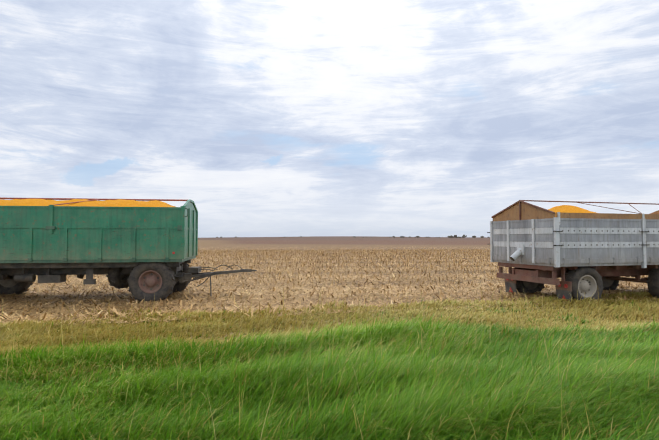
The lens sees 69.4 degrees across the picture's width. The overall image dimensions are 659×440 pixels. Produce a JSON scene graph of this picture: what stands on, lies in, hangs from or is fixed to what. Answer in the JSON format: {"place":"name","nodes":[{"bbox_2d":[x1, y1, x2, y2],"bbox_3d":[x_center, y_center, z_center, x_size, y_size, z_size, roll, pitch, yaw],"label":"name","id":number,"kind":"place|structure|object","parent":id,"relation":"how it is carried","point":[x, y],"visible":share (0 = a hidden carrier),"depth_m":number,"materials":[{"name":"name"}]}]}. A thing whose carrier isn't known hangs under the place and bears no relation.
{"place":"outdoors","nodes":[
{"label":"outdoors","id":0,"kind":"place"},
{"bbox_2d":[0,236,658,439],"bbox_3d":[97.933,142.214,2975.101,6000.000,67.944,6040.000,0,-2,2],"label":"ground","id":1,"kind":"structure","parent":0,"point":[324,243],"depth_m":39.75,"materials":[{"name":"brown soil"}]},
{"bbox_2d":[2,249,647,315],"bbox_3d":[4.817,2.775,35.351,81.767,0.208,49.654,0,-2,-7],"label":"stubble","id":2,"kind":"object","parent":1,"relation":"on","point":[427,251],"visible":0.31,"depth_m":29.31,"materials":[{"name":"beige plant"}]},
{"bbox_2d":[0,246,656,325],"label":"residue","id":3,"kind":"object","parent":1,"relation":"on","point":[9,315],"visible":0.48,"depth_m":13.07},
{"bbox_2d":[0,197,256,302],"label":"green trailer","id":4,"kind":"object","parent":3,"relation":"on","point":[145,249],"visible":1,"depth_m":11.21,"materials":[{"name":"green metal"}]},
{"bbox_2d":[0,283,658,439],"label":"grass","id":5,"kind":"structure","parent":1,"relation":"on","point":[453,375],"depth_m":4.39,"materials":[{"name":"green plant"}]},
{"bbox_2d":[216,235,489,237],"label":"trees","id":6,"kind":"object","parent":1,"relation":"on","point":[455,236],"visible":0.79,"depth_m":594.27,"materials":[{"name":"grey plant"}]},
{"bbox_2d":[487,200,658,302],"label":"grey trailer","id":7,"kind":"object","parent":1,"relation":"on","point":[582,252],"visible":0.92,"depth_m":11.50,"materials":[{"name":"metal"}]},
{"bbox_2d":[0,0,658,237],"label":"sky","id":8,"kind":"structure","parent":0,"point":[276,118],"materials":[{"name":"white"}]}
]}

